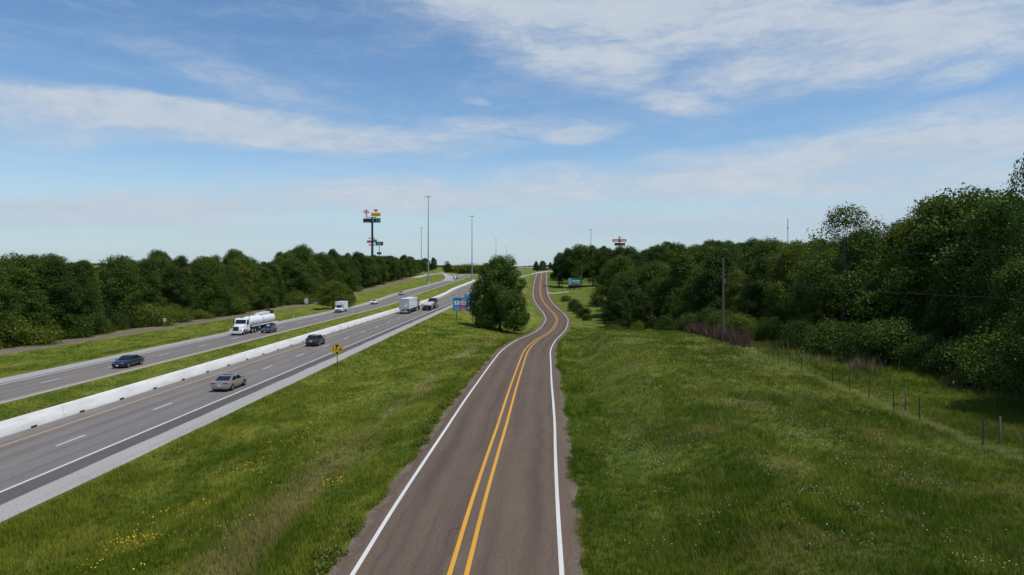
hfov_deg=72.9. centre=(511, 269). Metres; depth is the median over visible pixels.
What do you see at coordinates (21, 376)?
shoulder
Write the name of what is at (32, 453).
highway
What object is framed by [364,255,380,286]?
tree
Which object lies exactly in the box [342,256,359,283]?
tree
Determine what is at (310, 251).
tree
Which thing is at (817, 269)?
tree
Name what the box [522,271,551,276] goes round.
slip road
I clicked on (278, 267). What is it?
tree
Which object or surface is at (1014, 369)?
tree
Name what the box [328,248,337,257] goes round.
tree
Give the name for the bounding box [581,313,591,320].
bush
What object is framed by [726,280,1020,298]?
power line
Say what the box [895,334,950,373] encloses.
bush
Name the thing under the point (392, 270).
tree
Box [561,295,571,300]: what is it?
bush
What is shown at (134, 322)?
bush
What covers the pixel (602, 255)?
tree
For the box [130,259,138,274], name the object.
tree
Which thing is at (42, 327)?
bush
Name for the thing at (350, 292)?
tree
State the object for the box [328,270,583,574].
service road
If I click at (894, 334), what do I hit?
bush
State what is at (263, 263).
tree
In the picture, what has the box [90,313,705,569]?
yellow wildflowers
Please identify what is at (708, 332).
dead brush
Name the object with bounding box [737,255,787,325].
tree
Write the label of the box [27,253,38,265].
tree
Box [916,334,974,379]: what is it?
bush
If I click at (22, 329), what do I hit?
bush
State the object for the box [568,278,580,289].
billboard
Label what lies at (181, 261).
tree
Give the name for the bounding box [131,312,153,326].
bush
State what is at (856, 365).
dry grass
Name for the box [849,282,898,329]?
tree
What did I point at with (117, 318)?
bush
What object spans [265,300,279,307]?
bush
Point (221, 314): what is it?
bush
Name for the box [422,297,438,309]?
flatbed truck
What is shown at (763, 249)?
tree
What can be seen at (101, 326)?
bush
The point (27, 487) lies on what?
shoulder
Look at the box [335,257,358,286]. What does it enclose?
tree
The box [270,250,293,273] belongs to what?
tree
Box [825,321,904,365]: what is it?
bush
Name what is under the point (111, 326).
bush
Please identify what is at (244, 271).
tree
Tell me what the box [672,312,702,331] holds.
bush
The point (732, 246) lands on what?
tree
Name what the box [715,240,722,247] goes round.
tree
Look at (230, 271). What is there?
tree
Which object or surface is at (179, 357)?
shoulder
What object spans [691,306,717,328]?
bush
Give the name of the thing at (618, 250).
tree
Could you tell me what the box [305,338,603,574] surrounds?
edge grass
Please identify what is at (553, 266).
tree
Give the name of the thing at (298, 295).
bush
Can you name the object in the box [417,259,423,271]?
tree
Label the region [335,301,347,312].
box van
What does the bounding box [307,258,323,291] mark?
tree
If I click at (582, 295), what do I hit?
ground
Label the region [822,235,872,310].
tree
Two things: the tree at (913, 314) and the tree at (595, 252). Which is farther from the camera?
the tree at (595, 252)
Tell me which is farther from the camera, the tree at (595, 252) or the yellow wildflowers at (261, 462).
the tree at (595, 252)
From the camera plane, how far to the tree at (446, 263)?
687.35 m
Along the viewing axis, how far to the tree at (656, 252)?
238.04 m
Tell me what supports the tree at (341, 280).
on the ground at (582, 295)
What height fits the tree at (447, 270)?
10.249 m
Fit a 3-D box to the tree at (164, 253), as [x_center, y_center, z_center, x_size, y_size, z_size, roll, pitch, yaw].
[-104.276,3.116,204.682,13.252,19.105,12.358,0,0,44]
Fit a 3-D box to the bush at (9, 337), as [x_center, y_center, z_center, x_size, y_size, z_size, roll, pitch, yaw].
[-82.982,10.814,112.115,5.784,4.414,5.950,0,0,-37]
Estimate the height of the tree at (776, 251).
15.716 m
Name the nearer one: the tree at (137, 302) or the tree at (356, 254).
the tree at (137, 302)
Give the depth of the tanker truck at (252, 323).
136.85 m
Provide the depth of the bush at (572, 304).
254.22 m
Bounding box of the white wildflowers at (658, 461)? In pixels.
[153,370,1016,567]
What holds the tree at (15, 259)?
on the ground at (582, 295)
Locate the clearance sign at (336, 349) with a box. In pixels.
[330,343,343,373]
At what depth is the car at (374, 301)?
244.81 m
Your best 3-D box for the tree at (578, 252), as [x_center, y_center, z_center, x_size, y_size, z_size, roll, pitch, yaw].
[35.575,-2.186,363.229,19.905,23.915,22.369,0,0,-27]
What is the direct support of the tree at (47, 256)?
on the ground at (582, 295)
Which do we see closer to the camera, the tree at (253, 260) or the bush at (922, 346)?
the bush at (922, 346)
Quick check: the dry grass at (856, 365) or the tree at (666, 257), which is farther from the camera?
the tree at (666, 257)
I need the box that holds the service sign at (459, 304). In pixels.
[453,294,475,321]
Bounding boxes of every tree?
[0,251,58,303]
[0,263,61,329]
[0,266,24,335]
[22,257,88,328]
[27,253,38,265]
[34,253,65,264]
[36,252,70,292]
[55,259,105,329]
[77,258,105,314]
[88,271,109,305]
[94,254,159,321]
[100,301,115,322]
[103,263,132,316]
[111,276,149,315]
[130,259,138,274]
[130,298,146,323]
[137,258,167,309]
[138,248,171,271]
[150,252,179,303]
[153,256,187,307]
[157,265,196,313]
[171,254,189,269]
[178,267,200,310]
[184,255,239,313]
[197,262,234,304]
[206,254,222,266]
[211,264,251,306]
[220,253,237,265]
[222,248,242,261]
[225,255,274,301]
[226,258,257,303]
[231,249,246,256]
[243,255,262,280]
[253,264,281,303]
[258,261,267,267]
[263,263,286,293]
[263,264,287,300]
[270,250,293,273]
[271,255,288,284]
[278,256,319,298]
[283,253,294,277]
[288,248,319,289]
[292,244,322,269]
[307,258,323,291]
[312,252,341,289]
[314,281,353,307]
[326,258,344,286]
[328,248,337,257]
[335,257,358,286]
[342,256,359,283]
[343,289,356,304]
[351,251,360,262]
[355,255,372,286]
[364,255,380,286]
[375,255,390,281]
[384,255,400,280]
[385,258,396,281]
[394,260,408,278]
[403,257,413,276]
[405,258,417,275]
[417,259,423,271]
[422,257,431,272]
[429,257,437,272]
[442,261,450,269]
[443,263,451,272]
[464,254,530,331]
[532,261,538,270]
[538,260,547,270]
[549,255,565,285]
[555,248,579,286]
[563,243,599,286]
[582,244,603,285]
[588,255,635,308]
[594,247,611,282]
[598,245,624,292]
[600,285,633,327]
[603,275,622,307]
[604,269,644,304]
[606,276,642,328]
[608,272,619,290]
[612,245,643,275]
[627,250,647,273]
[629,290,657,329]
[632,275,678,329]
[635,260,671,315]
[642,246,652,262]
[644,243,670,261]
[645,244,668,262]
[658,248,675,273]
[658,294,683,323]
[659,250,696,315]
[666,241,695,261]
[668,266,717,318]
[680,246,743,315]
[685,245,705,260]
[691,242,717,267]
[697,260,708,267]
[700,237,718,246]
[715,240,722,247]
[717,241,743,253]
[718,269,755,322]
[737,236,784,319]
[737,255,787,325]
[741,237,760,255]
[755,242,819,324]
[758,239,822,331]
[775,248,856,327]
[786,200,905,327]
[791,240,846,317]
[792,298,825,337]
[814,225,890,323]
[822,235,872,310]
[846,182,1017,336]
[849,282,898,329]
[856,215,925,343]
[868,193,966,324]
[898,307,928,342]
[910,187,1023,336]
[915,268,972,348]
[924,254,1002,346]
[953,255,1023,352]
[961,267,1023,399]
[964,299,999,337]
[982,153,1023,314]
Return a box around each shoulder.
[0,274,466,382]
[0,274,476,403]
[0,285,484,521]
[0,290,472,504]
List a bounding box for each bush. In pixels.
[0,315,67,348]
[0,330,18,347]
[25,315,58,341]
[53,325,73,339]
[56,309,117,334]
[56,310,102,338]
[93,320,116,333]
[109,312,130,330]
[118,301,181,327]
[128,317,144,327]
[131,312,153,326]
[162,303,196,322]
[180,308,216,319]
[204,303,232,316]
[205,296,250,316]
[226,294,256,314]
[248,300,257,309]
[255,297,269,309]
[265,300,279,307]
[280,297,293,304]
[284,287,315,304]
[349,283,363,291]
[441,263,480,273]
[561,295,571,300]
[566,298,581,311]
[572,303,583,313]
[574,306,588,316]
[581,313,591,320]
[604,322,622,329]
[630,319,644,330]
[653,315,679,330]
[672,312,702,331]
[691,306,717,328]
[703,308,736,327]
[712,309,761,334]
[746,315,786,340]
[769,318,817,349]
[790,315,862,355]
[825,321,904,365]
[842,314,933,367]
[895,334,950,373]
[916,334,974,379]
[936,322,1023,394]
[941,321,1023,392]
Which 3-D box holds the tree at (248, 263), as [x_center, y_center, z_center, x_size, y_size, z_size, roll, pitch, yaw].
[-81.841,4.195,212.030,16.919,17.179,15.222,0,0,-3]
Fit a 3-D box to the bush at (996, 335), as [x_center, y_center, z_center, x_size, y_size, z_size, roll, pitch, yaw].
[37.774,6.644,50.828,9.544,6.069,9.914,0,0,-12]
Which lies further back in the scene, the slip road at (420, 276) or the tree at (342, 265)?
the slip road at (420, 276)
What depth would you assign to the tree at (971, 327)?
58.16 m
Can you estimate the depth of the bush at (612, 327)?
147.44 m
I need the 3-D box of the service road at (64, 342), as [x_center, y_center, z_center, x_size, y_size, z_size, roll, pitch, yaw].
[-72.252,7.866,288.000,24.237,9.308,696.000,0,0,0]
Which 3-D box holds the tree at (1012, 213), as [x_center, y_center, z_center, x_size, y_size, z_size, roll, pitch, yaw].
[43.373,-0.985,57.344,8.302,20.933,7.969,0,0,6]
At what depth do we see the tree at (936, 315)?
65.28 m
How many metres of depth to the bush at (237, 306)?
191.62 m
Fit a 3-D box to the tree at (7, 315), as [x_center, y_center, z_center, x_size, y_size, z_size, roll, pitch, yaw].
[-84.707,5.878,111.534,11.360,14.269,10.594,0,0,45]
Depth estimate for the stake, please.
36.97 m
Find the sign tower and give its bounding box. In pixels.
[363,209,380,255]
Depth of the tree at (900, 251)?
72.38 m
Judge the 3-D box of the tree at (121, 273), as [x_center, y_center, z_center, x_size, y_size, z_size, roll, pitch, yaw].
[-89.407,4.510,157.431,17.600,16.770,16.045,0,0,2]
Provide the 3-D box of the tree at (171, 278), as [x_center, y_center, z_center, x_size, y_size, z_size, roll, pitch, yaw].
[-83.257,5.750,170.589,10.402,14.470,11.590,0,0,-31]
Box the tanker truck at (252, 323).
[229,308,277,334]
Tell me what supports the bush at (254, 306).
on the ground at (582, 295)
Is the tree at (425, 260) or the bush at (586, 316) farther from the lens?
the tree at (425, 260)
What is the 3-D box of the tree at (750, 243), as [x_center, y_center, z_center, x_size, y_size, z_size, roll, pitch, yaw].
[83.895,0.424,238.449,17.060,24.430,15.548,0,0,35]
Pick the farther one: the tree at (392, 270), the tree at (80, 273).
the tree at (392, 270)
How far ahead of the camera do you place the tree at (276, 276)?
233.28 m
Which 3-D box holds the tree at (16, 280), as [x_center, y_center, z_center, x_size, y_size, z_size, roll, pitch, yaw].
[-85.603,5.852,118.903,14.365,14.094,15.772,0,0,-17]
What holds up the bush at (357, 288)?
on the ground at (582, 295)
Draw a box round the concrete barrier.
[0,279,476,437]
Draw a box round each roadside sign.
[367,237,376,245]
[376,242,382,256]
[612,237,625,245]
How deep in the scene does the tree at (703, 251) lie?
226.83 m
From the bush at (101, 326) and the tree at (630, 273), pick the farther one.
the tree at (630, 273)
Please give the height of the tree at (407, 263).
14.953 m
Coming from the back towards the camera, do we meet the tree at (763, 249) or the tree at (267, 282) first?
the tree at (267, 282)
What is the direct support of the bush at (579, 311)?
on the ground at (582, 295)
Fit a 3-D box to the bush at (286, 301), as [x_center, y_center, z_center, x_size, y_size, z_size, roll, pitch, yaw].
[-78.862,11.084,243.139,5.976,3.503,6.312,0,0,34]
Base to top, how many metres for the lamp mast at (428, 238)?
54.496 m
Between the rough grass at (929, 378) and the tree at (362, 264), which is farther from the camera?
the tree at (362, 264)
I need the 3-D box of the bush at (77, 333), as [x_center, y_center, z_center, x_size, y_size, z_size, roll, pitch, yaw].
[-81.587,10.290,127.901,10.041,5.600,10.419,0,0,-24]
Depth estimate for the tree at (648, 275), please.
183.35 m
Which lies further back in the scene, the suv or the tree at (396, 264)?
the tree at (396, 264)
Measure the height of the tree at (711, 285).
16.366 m
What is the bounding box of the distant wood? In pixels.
[66,263,547,267]
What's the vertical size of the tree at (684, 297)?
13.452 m
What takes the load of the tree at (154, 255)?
on the ground at (582, 295)
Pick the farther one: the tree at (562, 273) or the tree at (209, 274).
the tree at (562, 273)
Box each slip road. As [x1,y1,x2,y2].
[411,273,464,277]
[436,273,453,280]
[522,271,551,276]
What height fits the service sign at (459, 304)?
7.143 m
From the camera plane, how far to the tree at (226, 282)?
190.09 m
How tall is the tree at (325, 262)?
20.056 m
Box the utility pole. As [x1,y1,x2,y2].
[722,259,725,339]
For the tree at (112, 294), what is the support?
on the ground at (582, 295)
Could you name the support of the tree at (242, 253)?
on the ground at (582, 295)
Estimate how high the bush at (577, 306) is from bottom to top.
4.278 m
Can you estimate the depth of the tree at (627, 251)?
240.58 m
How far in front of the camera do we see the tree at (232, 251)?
224.43 m
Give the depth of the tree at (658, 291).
148.21 m
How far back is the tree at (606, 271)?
223.32 m
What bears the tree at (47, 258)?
on the ground at (582, 295)
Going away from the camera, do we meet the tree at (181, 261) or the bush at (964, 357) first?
the bush at (964, 357)
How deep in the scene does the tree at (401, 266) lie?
457.39 m
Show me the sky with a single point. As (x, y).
(261, 129)
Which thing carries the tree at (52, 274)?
on the ground at (582, 295)
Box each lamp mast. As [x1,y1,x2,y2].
[421,227,422,272]
[425,196,431,283]
[469,216,474,279]
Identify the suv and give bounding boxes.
[305,334,324,345]
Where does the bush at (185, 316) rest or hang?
on the ground at (582, 295)
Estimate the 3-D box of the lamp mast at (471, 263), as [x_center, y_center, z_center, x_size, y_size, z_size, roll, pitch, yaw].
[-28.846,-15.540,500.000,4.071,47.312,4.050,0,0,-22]
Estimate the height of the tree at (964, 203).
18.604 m
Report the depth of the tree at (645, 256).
305.60 m
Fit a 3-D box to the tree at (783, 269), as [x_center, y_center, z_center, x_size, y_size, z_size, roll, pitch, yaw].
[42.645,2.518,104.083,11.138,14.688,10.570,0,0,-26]
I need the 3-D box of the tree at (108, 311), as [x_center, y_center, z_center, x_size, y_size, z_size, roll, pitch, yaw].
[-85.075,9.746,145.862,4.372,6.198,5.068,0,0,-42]
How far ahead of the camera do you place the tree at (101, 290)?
150.29 m
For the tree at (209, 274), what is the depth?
182.54 m
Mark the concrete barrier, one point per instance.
(11, 426)
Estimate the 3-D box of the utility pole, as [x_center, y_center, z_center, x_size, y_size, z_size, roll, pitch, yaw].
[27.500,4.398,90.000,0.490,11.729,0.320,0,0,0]
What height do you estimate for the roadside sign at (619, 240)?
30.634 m
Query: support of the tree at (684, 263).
on the ground at (582, 295)
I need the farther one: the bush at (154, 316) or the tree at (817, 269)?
the bush at (154, 316)
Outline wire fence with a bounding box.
[698,325,1023,460]
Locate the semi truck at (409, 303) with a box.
[399,297,419,313]
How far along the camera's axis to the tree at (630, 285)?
170.83 m
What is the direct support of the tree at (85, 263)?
on the ground at (582, 295)
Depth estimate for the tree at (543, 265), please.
718.79 m
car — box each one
[111,355,144,367]
[211,373,246,390]
[261,326,276,332]
[371,299,377,303]
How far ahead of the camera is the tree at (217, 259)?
208.52 m
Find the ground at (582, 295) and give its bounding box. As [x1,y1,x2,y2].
[0,265,1023,574]
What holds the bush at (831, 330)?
on the ground at (582, 295)
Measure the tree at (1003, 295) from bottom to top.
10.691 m
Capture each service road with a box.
[0,273,435,354]
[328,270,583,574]
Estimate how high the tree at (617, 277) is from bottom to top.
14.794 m
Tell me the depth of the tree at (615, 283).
200.73 m
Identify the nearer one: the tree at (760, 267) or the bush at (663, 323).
the tree at (760, 267)
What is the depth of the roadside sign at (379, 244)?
469.20 m
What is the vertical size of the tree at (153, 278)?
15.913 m
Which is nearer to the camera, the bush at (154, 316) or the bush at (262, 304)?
the bush at (154, 316)
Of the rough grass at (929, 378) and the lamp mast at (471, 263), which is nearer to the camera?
the rough grass at (929, 378)
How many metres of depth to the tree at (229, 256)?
215.67 m
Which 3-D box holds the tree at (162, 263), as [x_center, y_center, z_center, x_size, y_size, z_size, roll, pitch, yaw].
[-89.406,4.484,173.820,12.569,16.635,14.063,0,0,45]
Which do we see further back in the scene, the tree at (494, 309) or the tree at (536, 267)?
the tree at (536, 267)
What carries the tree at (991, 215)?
on the ground at (582, 295)
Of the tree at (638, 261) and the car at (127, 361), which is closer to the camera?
the car at (127, 361)
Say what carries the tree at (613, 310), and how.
on the ground at (582, 295)
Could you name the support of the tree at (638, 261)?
on the ground at (582, 295)
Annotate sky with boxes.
[0,0,1023,266]
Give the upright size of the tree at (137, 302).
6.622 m
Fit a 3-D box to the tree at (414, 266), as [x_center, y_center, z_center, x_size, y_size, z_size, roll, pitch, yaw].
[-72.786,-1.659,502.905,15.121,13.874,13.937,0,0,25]
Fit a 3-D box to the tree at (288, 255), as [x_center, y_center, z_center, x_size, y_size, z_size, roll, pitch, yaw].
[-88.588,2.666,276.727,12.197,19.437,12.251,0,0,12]
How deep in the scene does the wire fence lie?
46.24 m
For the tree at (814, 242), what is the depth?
108.88 m
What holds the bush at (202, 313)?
on the ground at (582, 295)
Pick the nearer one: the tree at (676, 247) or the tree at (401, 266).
the tree at (676, 247)
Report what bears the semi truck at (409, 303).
on the highway at (32, 453)
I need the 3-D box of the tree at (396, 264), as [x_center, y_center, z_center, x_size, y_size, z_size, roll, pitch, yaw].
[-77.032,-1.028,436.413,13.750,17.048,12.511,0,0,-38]
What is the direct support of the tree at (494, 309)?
on the ground at (582, 295)
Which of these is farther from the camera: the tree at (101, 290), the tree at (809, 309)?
the tree at (101, 290)
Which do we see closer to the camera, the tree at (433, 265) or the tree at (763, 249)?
the tree at (763, 249)
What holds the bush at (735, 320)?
on the ground at (582, 295)
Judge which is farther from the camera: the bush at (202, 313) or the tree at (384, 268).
the tree at (384, 268)
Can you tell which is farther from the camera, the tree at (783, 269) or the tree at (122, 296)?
the tree at (122, 296)
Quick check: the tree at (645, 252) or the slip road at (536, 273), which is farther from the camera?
the slip road at (536, 273)
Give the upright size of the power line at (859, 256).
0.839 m
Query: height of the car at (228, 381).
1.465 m
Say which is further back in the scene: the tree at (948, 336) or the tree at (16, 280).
the tree at (16, 280)
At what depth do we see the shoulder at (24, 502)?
47.05 m
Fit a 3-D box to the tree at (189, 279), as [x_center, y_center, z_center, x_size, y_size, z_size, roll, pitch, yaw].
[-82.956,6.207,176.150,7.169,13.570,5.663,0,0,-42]
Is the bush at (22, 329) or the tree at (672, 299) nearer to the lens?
the bush at (22, 329)
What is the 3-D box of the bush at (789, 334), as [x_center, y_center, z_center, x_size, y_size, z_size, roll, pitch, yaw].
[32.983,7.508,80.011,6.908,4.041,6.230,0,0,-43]
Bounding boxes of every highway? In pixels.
[0,269,518,492]
[0,274,475,401]
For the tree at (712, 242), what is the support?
on the ground at (582, 295)
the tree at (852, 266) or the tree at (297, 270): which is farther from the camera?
the tree at (297, 270)
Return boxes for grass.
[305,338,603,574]
[740,330,1023,448]
[757,338,1023,408]
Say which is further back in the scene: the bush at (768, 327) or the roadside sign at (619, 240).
the roadside sign at (619, 240)
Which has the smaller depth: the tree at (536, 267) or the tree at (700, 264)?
the tree at (700, 264)
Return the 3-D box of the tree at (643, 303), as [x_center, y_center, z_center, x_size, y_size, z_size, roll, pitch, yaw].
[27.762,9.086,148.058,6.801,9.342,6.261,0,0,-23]
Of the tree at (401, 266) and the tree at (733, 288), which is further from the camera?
the tree at (401, 266)
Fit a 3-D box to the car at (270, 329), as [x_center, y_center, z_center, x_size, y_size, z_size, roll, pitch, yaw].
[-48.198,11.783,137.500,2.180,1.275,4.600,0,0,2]
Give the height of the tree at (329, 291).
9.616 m
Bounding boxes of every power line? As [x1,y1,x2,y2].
[723,248,1023,258]
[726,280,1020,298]
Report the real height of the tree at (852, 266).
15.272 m
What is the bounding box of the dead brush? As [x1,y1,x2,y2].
[683,319,760,347]
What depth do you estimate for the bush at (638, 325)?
135.53 m
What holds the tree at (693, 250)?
on the ground at (582, 295)
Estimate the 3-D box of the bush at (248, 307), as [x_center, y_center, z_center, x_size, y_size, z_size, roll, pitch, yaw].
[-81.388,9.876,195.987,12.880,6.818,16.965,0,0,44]
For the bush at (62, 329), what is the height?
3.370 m
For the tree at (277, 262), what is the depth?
261.88 m
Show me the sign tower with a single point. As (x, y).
(371, 220)
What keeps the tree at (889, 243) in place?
on the ground at (582, 295)
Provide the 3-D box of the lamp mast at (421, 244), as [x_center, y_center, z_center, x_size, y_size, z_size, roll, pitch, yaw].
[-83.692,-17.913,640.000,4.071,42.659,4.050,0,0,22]
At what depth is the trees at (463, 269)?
690.38 m
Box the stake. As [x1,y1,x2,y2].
[998,416,1000,443]
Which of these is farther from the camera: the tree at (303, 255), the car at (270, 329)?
the tree at (303, 255)

